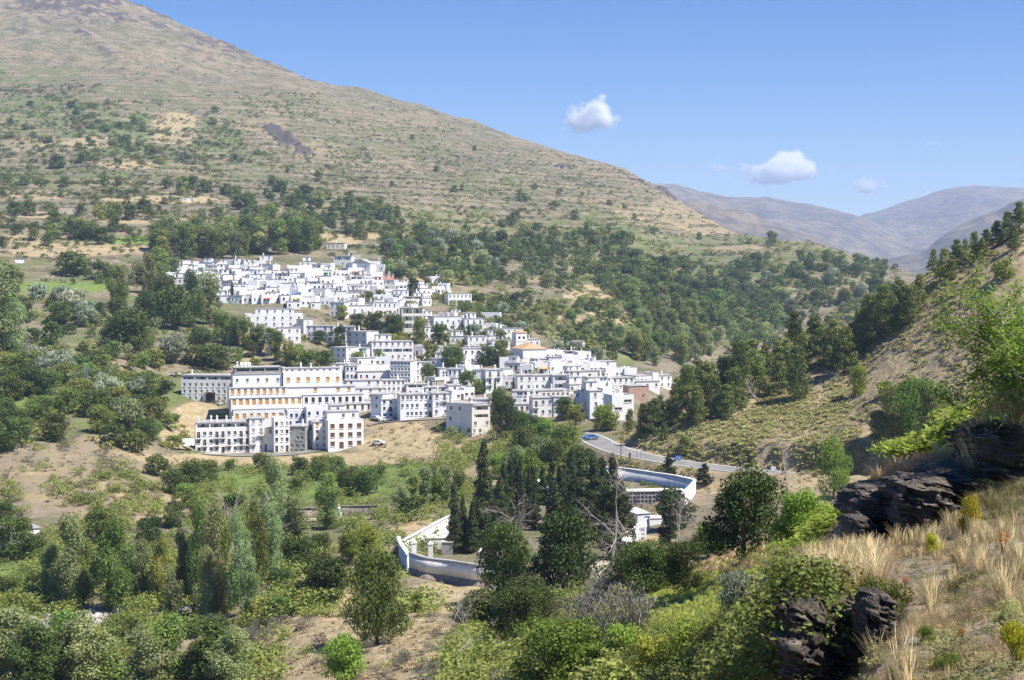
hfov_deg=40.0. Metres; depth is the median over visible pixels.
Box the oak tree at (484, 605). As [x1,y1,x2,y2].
[446,588,499,628]
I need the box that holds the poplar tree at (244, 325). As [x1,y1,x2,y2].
[236,314,251,344]
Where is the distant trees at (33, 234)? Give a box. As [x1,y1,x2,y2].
[2,105,889,352]
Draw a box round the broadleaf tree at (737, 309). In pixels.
[731,307,744,320]
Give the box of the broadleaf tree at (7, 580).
[0,574,23,600]
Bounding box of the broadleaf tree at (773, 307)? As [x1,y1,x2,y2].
[770,303,783,317]
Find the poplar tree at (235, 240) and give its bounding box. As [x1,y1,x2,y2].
[227,229,245,256]
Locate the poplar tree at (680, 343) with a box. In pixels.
[671,332,688,365]
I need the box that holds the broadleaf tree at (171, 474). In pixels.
[158,468,190,493]
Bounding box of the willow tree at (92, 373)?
[73,366,99,388]
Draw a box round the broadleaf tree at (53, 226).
[45,223,59,239]
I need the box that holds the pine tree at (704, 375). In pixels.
[688,360,714,414]
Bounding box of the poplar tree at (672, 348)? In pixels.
[670,339,679,358]
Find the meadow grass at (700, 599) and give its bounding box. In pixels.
[620,525,824,635]
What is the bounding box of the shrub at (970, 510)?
[954,494,982,530]
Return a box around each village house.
[172,273,187,284]
[177,268,188,272]
[178,260,193,267]
[189,265,199,271]
[190,260,199,263]
[194,263,204,269]
[199,258,212,268]
[206,261,220,269]
[215,267,231,273]
[218,290,229,302]
[219,260,228,269]
[221,283,237,286]
[222,276,232,282]
[223,271,235,279]
[224,259,233,264]
[224,264,239,269]
[226,267,242,270]
[227,280,239,283]
[229,295,248,303]
[231,271,249,279]
[232,256,244,264]
[233,287,244,290]
[234,284,247,286]
[237,290,253,294]
[240,262,250,268]
[240,276,253,283]
[241,259,254,263]
[241,267,256,273]
[243,286,257,290]
[244,296,250,303]
[246,271,255,277]
[247,411,264,452]
[248,262,262,269]
[248,278,261,285]
[249,292,261,303]
[250,290,267,293]
[253,261,265,265]
[254,274,267,280]
[255,266,270,273]
[258,273,274,280]
[258,279,272,287]
[259,253,272,260]
[260,287,277,291]
[260,294,279,303]
[262,261,277,269]
[266,281,280,286]
[266,427,272,450]
[269,263,279,269]
[269,277,284,282]
[271,267,285,272]
[271,413,289,452]
[275,270,287,278]
[277,290,289,294]
[278,285,288,289]
[279,292,290,303]
[281,280,292,286]
[283,276,296,282]
[286,264,302,267]
[286,301,300,308]
[286,406,304,424]
[287,268,300,277]
[289,287,304,294]
[290,419,310,450]
[291,278,308,285]
[291,295,300,300]
[292,286,311,291]
[296,290,312,295]
[296,314,312,333]
[297,267,309,272]
[297,298,310,307]
[300,257,315,264]
[301,273,314,278]
[301,294,319,301]
[304,403,326,422]
[306,321,336,344]
[308,281,320,287]
[309,422,311,446]
[310,268,322,275]
[310,288,325,291]
[310,414,324,448]
[311,264,323,269]
[311,297,320,309]
[313,290,330,295]
[318,277,330,282]
[320,296,336,306]
[321,263,334,274]
[321,283,337,287]
[321,295,336,297]
[323,266,332,275]
[324,359,357,369]
[325,272,342,276]
[327,287,337,294]
[328,400,344,409]
[329,298,348,318]
[331,275,344,283]
[334,253,353,267]
[334,269,348,276]
[336,294,348,298]
[337,285,347,291]
[337,286,345,293]
[337,299,349,301]
[337,323,355,341]
[342,268,362,274]
[343,360,357,378]
[344,376,381,386]
[345,275,352,283]
[345,301,358,304]
[346,264,356,267]
[346,292,359,296]
[348,285,364,296]
[349,259,375,274]
[349,276,363,283]
[349,302,371,315]
[349,354,374,364]
[353,298,364,304]
[354,270,370,277]
[355,382,384,398]
[357,370,389,378]
[358,364,374,369]
[359,344,370,356]
[361,284,372,289]
[363,275,373,283]
[369,278,383,290]
[370,258,381,263]
[370,286,381,291]
[371,273,382,279]
[371,298,396,315]
[371,387,392,416]
[373,293,389,298]
[373,295,383,301]
[373,323,389,333]
[374,355,390,364]
[375,365,389,369]
[376,264,385,272]
[380,393,396,417]
[382,374,405,392]
[383,272,393,279]
[383,296,397,301]
[384,280,397,283]
[384,284,398,288]
[390,301,401,314]
[391,294,404,304]
[392,280,408,285]
[393,286,408,295]
[394,278,424,283]
[396,285,406,289]
[396,387,431,419]
[403,294,422,304]
[404,303,424,310]
[405,380,426,391]
[411,289,428,297]
[415,344,421,355]
[416,284,431,294]
[419,298,431,305]
[422,342,439,358]
[422,381,444,391]
[423,293,430,297]
[423,311,436,322]
[423,324,433,340]
[424,274,440,283]
[427,286,444,294]
[427,374,448,385]
[427,386,448,416]
[430,313,461,334]
[430,352,448,367]
[430,375,443,385]
[434,363,446,376]
[438,282,449,292]
[438,312,457,315]
[444,389,463,400]
[445,289,471,304]
[445,379,460,390]
[447,364,463,383]
[448,310,463,317]
[448,330,463,344]
[451,358,468,367]
[452,373,470,385]
[458,362,479,375]
[459,345,481,363]
[459,386,474,398]
[463,342,480,346]
[464,332,485,346]
[468,393,491,404]
[470,397,489,436]
[471,365,481,384]
[480,365,502,393]
[482,312,500,321]
[484,322,497,329]
[484,330,499,343]
[489,337,509,349]
[492,324,522,340]
[497,356,508,367]
[500,368,512,375]
[503,372,513,378]
[503,375,512,387]
[504,356,526,370]
[511,384,528,401]
[513,399,528,412]
[514,369,532,388]
[519,357,528,362]
[519,363,533,373]
[527,335,539,345]
[528,385,540,401]
[528,391,553,417]
[530,358,548,360]
[532,362,547,373]
[532,370,551,388]
[538,384,569,395]
[544,360,566,373]
[546,353,561,360]
[547,348,562,355]
[549,390,570,416]
[550,370,568,387]
[556,358,572,363]
[558,354,578,359]
[560,365,580,373]
[562,338,584,347]
[562,376,581,393]
[563,347,576,353]
[564,365,587,382]
[567,359,587,362]
[567,362,588,369]
[572,349,590,359]
[573,385,583,416]
[581,380,602,418]
[582,371,605,380]
[584,362,606,368]
[584,369,605,376]
[589,379,606,386]
[593,357,615,366]
[597,384,621,392]
[600,367,623,376]
[603,390,633,420]
[605,373,634,391]
[607,377,613,385]
[621,366,636,374]
[623,384,649,401]
[624,374,651,379]
[634,376,659,394]
[644,372,657,379]
[658,370,671,389]
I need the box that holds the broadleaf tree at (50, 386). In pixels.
[35,368,64,395]
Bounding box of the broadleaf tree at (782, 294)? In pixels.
[775,289,789,305]
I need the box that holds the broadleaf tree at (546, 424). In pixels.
[529,418,556,438]
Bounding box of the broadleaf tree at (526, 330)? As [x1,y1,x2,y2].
[523,328,532,337]
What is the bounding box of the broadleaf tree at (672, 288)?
[666,284,680,298]
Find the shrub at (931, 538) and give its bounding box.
[925,533,941,552]
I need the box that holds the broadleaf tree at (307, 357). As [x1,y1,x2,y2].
[298,348,321,366]
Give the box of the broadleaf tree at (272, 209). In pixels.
[264,202,278,219]
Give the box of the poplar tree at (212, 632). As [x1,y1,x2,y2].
[179,612,255,679]
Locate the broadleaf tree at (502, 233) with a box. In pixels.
[495,229,508,242]
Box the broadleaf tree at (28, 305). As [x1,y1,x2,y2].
[14,295,34,310]
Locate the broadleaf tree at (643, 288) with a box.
[637,285,650,298]
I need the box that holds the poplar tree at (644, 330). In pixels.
[641,327,650,356]
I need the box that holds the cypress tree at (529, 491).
[524,466,532,525]
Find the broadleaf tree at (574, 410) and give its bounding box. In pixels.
[564,402,585,423]
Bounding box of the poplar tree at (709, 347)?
[704,333,715,355]
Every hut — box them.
[0,523,40,545]
[350,253,360,259]
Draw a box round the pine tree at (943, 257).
[934,247,952,278]
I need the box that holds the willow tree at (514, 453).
[499,445,526,479]
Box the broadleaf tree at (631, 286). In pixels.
[622,283,637,296]
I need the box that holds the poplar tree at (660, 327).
[655,325,668,345]
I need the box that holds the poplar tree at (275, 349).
[271,330,285,360]
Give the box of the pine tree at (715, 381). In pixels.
[704,375,728,417]
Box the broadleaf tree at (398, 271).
[390,267,406,279]
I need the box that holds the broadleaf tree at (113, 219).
[106,215,120,231]
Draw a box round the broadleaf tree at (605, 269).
[600,267,610,276]
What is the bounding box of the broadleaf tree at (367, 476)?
[349,466,385,495]
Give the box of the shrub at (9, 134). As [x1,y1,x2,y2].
[5,130,15,137]
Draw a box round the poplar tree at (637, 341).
[629,331,645,360]
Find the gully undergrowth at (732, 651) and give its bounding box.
[563,548,869,679]
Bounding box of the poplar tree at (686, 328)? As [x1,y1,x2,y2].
[682,323,688,331]
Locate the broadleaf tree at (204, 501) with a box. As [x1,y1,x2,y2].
[190,499,208,517]
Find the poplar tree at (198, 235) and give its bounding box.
[194,222,210,256]
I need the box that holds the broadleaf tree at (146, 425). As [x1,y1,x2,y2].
[132,415,163,441]
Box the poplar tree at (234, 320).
[228,314,241,344]
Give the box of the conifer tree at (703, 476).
[693,463,713,484]
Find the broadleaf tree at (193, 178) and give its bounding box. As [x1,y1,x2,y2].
[187,174,197,189]
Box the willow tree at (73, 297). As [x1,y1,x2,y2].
[55,288,89,319]
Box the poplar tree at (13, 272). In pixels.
[0,261,20,304]
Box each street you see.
[174,448,322,455]
[367,417,445,424]
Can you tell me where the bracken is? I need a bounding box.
[765,392,997,553]
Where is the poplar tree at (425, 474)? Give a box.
[417,466,432,505]
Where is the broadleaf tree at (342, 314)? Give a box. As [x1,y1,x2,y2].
[335,305,348,318]
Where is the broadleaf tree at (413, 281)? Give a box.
[407,276,419,292]
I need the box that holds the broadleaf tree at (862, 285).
[854,281,868,294]
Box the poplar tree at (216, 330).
[209,308,222,338]
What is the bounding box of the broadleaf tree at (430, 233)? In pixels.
[424,230,435,238]
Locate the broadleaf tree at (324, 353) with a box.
[315,349,331,366]
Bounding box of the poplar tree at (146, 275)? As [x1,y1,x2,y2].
[130,250,157,292]
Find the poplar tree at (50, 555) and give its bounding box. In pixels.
[37,538,59,601]
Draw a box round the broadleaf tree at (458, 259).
[447,256,462,270]
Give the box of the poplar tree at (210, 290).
[197,269,221,323]
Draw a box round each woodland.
[0,186,898,391]
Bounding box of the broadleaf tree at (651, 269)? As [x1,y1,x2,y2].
[647,266,657,275]
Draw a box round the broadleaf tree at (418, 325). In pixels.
[412,316,426,344]
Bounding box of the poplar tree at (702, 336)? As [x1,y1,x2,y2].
[696,331,709,355]
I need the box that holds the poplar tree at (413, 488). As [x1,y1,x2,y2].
[405,474,423,502]
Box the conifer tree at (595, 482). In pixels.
[572,453,613,533]
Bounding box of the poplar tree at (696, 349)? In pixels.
[692,343,702,365]
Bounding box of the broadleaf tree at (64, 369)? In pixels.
[50,361,80,384]
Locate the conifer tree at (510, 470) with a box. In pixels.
[507,458,515,500]
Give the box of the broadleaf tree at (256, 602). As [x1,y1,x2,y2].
[248,595,268,618]
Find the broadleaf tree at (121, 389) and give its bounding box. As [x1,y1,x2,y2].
[104,383,131,407]
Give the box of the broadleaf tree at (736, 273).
[728,270,741,284]
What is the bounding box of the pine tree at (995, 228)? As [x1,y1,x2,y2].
[988,220,1004,245]
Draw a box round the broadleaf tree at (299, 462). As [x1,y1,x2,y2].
[288,454,310,473]
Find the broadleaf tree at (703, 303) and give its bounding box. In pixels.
[697,299,709,310]
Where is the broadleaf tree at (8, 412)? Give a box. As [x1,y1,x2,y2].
[0,407,36,428]
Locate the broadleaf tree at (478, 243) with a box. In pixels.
[469,239,484,251]
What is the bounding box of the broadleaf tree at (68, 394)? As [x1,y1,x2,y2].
[51,385,82,413]
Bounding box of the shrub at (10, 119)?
[6,117,14,122]
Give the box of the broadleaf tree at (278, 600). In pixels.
[265,595,294,617]
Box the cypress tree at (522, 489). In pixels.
[519,476,526,523]
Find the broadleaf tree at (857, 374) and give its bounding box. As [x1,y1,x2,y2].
[848,364,867,395]
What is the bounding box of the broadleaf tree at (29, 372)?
[14,366,52,395]
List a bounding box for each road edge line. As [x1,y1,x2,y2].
[579,438,731,471]
[587,432,793,472]
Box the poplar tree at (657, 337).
[651,331,664,354]
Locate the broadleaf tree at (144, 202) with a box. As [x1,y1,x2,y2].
[136,197,152,210]
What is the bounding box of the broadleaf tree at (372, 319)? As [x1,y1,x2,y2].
[361,310,384,330]
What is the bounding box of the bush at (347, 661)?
[317,632,367,679]
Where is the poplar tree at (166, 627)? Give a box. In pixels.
[143,609,197,679]
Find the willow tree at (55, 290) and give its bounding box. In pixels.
[49,284,72,305]
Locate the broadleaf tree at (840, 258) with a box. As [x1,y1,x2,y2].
[831,254,847,266]
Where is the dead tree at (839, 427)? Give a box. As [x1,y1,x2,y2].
[830,419,856,438]
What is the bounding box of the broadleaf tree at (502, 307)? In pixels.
[496,301,510,316]
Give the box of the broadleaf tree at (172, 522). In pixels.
[162,501,187,527]
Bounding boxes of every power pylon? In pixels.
[23,339,31,376]
[81,367,90,386]
[264,333,270,356]
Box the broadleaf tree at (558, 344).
[550,339,564,349]
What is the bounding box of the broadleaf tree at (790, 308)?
[784,305,797,315]
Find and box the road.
[580,432,794,474]
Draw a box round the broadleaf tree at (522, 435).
[508,424,539,447]
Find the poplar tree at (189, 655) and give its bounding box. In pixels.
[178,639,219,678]
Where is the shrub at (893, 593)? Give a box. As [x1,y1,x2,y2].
[851,575,917,613]
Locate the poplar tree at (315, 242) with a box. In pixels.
[310,220,320,250]
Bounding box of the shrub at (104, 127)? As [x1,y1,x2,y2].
[98,124,110,130]
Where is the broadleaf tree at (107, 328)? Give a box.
[98,321,124,341]
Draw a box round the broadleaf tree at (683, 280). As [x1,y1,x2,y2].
[673,273,688,286]
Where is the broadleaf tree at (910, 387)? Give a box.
[882,375,941,436]
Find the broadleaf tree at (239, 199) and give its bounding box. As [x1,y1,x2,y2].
[230,193,249,209]
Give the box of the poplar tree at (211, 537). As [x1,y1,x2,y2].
[198,493,228,614]
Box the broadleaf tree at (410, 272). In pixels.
[405,268,419,279]
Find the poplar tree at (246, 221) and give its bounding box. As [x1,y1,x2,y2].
[236,213,255,251]
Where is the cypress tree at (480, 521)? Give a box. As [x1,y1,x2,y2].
[477,503,484,539]
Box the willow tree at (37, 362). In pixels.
[33,354,58,370]
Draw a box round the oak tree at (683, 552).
[654,538,706,593]
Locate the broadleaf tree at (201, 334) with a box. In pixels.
[185,325,216,347]
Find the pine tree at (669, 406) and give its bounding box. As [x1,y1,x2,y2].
[659,399,675,428]
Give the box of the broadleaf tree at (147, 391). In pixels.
[128,371,156,402]
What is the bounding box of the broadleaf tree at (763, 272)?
[758,269,770,281]
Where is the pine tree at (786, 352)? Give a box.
[780,345,793,384]
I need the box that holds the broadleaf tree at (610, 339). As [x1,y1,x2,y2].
[606,337,616,350]
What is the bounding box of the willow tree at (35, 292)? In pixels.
[27,282,49,298]
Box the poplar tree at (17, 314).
[0,289,27,350]
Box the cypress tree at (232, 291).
[230,281,234,294]
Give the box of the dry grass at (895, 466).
[691,408,1023,679]
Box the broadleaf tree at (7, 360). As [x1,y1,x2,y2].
[0,351,21,373]
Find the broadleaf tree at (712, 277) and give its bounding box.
[706,275,717,283]
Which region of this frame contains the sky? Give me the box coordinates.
[128,0,1023,215]
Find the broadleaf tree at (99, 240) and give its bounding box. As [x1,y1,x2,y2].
[90,227,109,244]
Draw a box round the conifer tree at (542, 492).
[537,465,549,503]
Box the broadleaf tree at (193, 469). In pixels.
[174,457,208,486]
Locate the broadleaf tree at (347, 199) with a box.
[342,196,353,211]
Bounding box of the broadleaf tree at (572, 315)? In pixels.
[565,308,577,322]
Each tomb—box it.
[424,534,446,547]
[437,528,448,534]
[441,539,453,554]
[626,488,677,505]
[630,507,648,522]
[639,524,646,538]
[644,515,662,525]
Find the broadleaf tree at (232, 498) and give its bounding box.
[222,492,248,514]
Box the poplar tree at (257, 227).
[249,224,263,252]
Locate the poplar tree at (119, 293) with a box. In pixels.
[104,264,130,319]
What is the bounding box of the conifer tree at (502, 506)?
[490,473,511,527]
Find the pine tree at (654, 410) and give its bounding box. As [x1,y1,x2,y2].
[645,398,666,431]
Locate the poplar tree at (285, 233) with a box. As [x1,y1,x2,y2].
[280,222,294,250]
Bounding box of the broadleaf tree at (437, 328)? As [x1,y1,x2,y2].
[430,323,449,344]
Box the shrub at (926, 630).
[915,625,938,644]
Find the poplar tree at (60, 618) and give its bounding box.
[48,608,84,659]
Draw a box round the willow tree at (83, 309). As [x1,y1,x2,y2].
[74,299,100,326]
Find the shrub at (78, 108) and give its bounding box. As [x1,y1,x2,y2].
[73,105,85,111]
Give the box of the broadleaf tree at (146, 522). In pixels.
[134,514,167,550]
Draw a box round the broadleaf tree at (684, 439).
[676,435,691,454]
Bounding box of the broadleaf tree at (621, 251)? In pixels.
[614,247,630,258]
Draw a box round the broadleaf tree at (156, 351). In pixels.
[141,347,165,367]
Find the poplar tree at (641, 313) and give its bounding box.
[637,308,649,326]
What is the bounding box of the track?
[307,513,392,520]
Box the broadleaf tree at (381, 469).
[371,464,385,478]
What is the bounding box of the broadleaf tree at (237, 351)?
[230,347,244,361]
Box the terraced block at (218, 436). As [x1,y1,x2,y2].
[194,415,248,453]
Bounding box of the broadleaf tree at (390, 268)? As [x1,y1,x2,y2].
[383,264,396,273]
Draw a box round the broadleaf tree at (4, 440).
[0,430,18,450]
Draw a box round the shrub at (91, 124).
[85,121,94,127]
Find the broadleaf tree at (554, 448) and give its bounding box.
[538,437,566,469]
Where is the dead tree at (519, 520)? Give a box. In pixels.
[481,487,537,558]
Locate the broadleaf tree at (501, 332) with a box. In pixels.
[494,327,506,338]
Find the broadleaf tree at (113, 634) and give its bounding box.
[100,631,121,646]
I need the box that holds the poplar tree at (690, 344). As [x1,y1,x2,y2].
[683,332,695,361]
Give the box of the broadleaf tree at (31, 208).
[21,199,36,215]
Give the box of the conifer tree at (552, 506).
[536,480,562,529]
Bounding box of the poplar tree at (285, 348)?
[279,337,292,364]
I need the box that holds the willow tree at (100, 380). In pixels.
[91,372,125,403]
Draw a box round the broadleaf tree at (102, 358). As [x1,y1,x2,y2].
[93,354,112,370]
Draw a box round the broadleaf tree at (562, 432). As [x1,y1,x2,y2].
[549,424,578,449]
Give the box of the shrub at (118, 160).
[113,157,122,163]
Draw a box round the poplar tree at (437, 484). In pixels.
[428,463,447,504]
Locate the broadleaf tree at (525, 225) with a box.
[518,221,530,233]
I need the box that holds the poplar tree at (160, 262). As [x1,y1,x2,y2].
[150,245,171,285]
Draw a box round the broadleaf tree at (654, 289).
[647,283,659,295]
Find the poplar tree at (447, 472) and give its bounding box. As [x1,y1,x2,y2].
[438,462,455,503]
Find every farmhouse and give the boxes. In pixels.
[15,259,23,262]
[180,197,194,201]
[326,240,346,248]
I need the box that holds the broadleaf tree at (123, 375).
[109,369,132,388]
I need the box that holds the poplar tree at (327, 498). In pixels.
[313,471,343,529]
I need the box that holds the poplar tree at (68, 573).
[49,511,89,604]
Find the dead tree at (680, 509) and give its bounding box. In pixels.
[666,485,707,540]
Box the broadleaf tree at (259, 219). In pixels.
[253,215,266,224]
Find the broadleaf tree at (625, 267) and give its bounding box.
[620,263,635,276]
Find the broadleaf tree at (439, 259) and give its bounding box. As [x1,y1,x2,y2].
[431,254,447,266]
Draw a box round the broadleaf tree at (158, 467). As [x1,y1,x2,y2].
[142,453,172,475]
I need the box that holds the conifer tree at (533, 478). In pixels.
[530,465,542,518]
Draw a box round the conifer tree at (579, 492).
[566,487,591,535]
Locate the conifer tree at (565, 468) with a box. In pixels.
[561,463,570,504]
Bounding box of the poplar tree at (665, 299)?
[657,293,670,322]
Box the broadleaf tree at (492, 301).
[486,300,496,307]
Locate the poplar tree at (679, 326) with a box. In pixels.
[676,324,686,334]
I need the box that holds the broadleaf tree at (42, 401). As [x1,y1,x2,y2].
[22,394,57,421]
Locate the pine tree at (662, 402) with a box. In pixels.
[656,395,666,422]
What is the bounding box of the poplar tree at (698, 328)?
[688,315,707,343]
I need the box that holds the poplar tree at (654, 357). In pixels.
[648,342,660,365]
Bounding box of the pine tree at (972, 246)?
[966,231,982,257]
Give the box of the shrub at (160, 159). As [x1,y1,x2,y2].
[157,157,165,163]
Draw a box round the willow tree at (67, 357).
[39,348,80,377]
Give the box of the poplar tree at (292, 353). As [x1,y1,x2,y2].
[284,339,299,366]
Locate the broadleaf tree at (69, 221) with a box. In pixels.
[60,215,77,233]
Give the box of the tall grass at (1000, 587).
[784,384,1023,679]
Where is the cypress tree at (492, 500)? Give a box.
[489,486,493,507]
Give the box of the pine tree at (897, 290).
[890,278,904,319]
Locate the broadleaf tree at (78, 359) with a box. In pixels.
[72,353,91,365]
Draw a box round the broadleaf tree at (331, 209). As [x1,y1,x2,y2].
[326,206,338,218]
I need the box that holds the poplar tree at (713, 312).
[706,302,718,325]
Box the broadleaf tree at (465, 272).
[458,269,470,284]
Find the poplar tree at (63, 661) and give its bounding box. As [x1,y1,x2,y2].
[38,619,80,679]
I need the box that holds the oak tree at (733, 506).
[694,463,794,562]
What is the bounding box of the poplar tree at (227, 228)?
[218,219,234,254]
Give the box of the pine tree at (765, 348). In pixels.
[753,343,773,384]
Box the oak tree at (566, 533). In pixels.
[526,504,604,597]
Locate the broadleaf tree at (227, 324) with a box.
[223,320,242,344]
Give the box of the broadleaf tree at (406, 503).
[396,496,422,520]
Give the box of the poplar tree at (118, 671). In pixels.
[95,649,139,679]
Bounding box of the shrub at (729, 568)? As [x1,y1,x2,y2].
[722,566,736,572]
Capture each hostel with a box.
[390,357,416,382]
[414,356,429,381]
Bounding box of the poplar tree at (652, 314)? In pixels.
[645,307,659,332]
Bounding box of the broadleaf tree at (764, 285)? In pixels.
[760,282,772,292]
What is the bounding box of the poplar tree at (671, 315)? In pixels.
[663,307,677,334]
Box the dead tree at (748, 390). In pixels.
[743,375,762,401]
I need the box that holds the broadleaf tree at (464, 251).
[461,249,471,260]
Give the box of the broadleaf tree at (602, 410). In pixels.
[592,403,619,430]
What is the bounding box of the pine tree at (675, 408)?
[669,403,680,424]
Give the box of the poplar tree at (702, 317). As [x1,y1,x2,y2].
[696,310,711,343]
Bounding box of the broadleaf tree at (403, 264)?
[395,259,407,268]
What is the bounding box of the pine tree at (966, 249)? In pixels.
[960,238,970,259]
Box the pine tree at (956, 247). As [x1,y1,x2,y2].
[948,239,965,265]
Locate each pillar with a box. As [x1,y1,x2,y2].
[411,540,416,552]
[428,541,432,556]
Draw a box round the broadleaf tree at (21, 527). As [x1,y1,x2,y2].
[0,514,32,560]
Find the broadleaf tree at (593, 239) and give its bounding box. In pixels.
[586,236,598,249]
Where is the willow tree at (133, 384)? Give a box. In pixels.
[124,374,147,397]
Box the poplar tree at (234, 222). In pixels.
[222,217,239,250]
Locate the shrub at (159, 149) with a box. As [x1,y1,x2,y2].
[156,147,163,152]
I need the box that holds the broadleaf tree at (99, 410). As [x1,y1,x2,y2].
[86,403,117,433]
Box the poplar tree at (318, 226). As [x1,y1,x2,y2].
[314,221,326,247]
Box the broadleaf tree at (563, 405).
[552,397,575,419]
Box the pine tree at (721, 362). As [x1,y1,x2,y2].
[713,355,730,394]
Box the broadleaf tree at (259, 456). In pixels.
[252,452,269,471]
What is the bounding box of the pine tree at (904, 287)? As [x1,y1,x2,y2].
[897,284,911,313]
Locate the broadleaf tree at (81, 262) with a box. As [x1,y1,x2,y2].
[54,250,96,274]
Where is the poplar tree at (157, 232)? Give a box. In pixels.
[146,220,169,251]
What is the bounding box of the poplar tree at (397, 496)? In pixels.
[390,485,409,511]
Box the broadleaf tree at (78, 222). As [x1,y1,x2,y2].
[72,218,95,235]
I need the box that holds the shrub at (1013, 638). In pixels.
[997,620,1023,663]
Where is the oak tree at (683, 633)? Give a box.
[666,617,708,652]
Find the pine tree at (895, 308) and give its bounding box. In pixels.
[879,294,903,332]
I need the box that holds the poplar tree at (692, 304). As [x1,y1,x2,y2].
[686,300,699,324]
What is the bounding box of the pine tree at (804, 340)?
[796,332,815,367]
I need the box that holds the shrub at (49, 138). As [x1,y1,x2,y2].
[45,136,52,142]
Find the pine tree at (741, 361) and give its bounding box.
[721,340,756,397]
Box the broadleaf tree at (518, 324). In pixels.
[513,321,528,330]
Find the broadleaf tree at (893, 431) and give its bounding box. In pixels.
[876,382,913,439]
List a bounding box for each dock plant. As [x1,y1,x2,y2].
[902,576,907,588]
[956,625,964,640]
[997,528,1009,553]
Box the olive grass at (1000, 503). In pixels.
[829,456,1023,679]
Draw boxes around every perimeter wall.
[396,536,408,570]
[401,514,450,549]
[408,552,495,588]
[583,466,695,488]
[622,515,649,544]
[682,480,696,500]
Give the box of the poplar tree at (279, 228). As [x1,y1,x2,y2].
[269,218,289,253]
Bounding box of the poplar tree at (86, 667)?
[59,609,122,679]
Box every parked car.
[370,415,381,419]
[371,440,384,444]
[380,416,392,420]
[583,434,598,439]
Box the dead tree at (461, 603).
[433,589,489,657]
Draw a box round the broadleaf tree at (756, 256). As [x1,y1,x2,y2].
[749,251,762,266]
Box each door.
[206,392,214,401]
[339,442,343,448]
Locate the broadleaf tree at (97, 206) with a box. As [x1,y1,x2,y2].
[91,203,107,218]
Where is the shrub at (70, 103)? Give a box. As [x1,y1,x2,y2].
[66,100,74,107]
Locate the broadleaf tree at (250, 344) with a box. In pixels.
[242,339,258,356]
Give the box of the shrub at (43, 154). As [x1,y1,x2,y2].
[41,152,47,157]
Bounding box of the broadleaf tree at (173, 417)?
[158,412,180,430]
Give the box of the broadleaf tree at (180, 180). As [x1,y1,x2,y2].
[174,174,191,193]
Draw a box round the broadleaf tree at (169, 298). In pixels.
[151,283,193,329]
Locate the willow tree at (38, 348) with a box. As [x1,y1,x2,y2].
[22,344,50,364]
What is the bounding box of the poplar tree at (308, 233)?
[296,218,315,252]
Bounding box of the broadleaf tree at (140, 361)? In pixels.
[135,350,150,368]
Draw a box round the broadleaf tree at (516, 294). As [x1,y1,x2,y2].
[511,291,521,304]
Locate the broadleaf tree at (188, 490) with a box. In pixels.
[169,482,203,506]
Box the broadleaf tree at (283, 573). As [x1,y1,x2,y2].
[264,567,294,589]
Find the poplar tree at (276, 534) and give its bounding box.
[259,499,284,577]
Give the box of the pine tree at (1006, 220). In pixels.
[997,210,1012,239]
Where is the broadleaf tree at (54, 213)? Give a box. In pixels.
[46,210,62,223]
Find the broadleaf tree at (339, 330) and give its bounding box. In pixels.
[331,325,346,346]
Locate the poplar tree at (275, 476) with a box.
[259,454,287,526]
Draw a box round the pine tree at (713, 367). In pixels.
[704,361,716,394]
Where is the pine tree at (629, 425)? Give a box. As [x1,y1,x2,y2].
[623,408,635,431]
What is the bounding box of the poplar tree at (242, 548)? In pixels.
[224,507,255,613]
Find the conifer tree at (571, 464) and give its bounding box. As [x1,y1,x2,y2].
[567,446,577,498]
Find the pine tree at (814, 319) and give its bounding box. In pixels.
[806,314,828,354]
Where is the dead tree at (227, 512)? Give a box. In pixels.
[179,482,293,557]
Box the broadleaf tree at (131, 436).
[121,429,151,452]
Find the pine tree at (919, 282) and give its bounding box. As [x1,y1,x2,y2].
[914,273,928,301]
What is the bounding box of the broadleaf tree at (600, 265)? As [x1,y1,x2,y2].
[594,262,611,275]
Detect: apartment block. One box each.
[181,370,230,403]
[245,308,302,328]
[276,323,300,343]
[322,409,363,451]
[330,343,359,361]
[347,326,377,346]
[369,334,412,359]
[399,303,422,337]
[445,395,486,436]
[462,312,482,335]
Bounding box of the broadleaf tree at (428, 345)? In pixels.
[421,340,438,362]
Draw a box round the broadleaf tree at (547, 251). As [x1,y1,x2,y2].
[538,247,554,260]
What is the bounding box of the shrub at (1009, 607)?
[988,598,1023,624]
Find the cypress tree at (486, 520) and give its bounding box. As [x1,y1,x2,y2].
[481,511,490,549]
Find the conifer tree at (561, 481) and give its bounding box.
[547,467,569,518]
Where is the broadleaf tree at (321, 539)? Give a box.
[311,532,331,558]
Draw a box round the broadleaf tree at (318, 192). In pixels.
[311,189,325,202]
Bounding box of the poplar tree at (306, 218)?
[299,216,315,241]
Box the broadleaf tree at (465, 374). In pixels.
[458,368,474,386]
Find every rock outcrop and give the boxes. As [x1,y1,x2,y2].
[759,586,835,679]
[824,590,868,679]
[833,480,905,540]
[840,513,877,541]
[850,587,898,652]
[875,471,963,532]
[911,462,991,503]
[944,418,1023,482]
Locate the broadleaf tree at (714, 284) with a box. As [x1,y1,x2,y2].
[707,280,725,292]
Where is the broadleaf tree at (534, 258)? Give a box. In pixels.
[527,256,541,267]
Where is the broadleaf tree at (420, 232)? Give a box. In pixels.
[412,230,426,243]
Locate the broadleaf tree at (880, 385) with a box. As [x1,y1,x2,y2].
[876,379,891,399]
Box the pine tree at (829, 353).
[824,345,833,368]
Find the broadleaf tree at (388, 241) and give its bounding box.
[383,238,397,254]
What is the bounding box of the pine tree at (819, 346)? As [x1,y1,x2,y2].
[810,327,828,366]
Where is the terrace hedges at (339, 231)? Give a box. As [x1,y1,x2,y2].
[0,163,843,337]

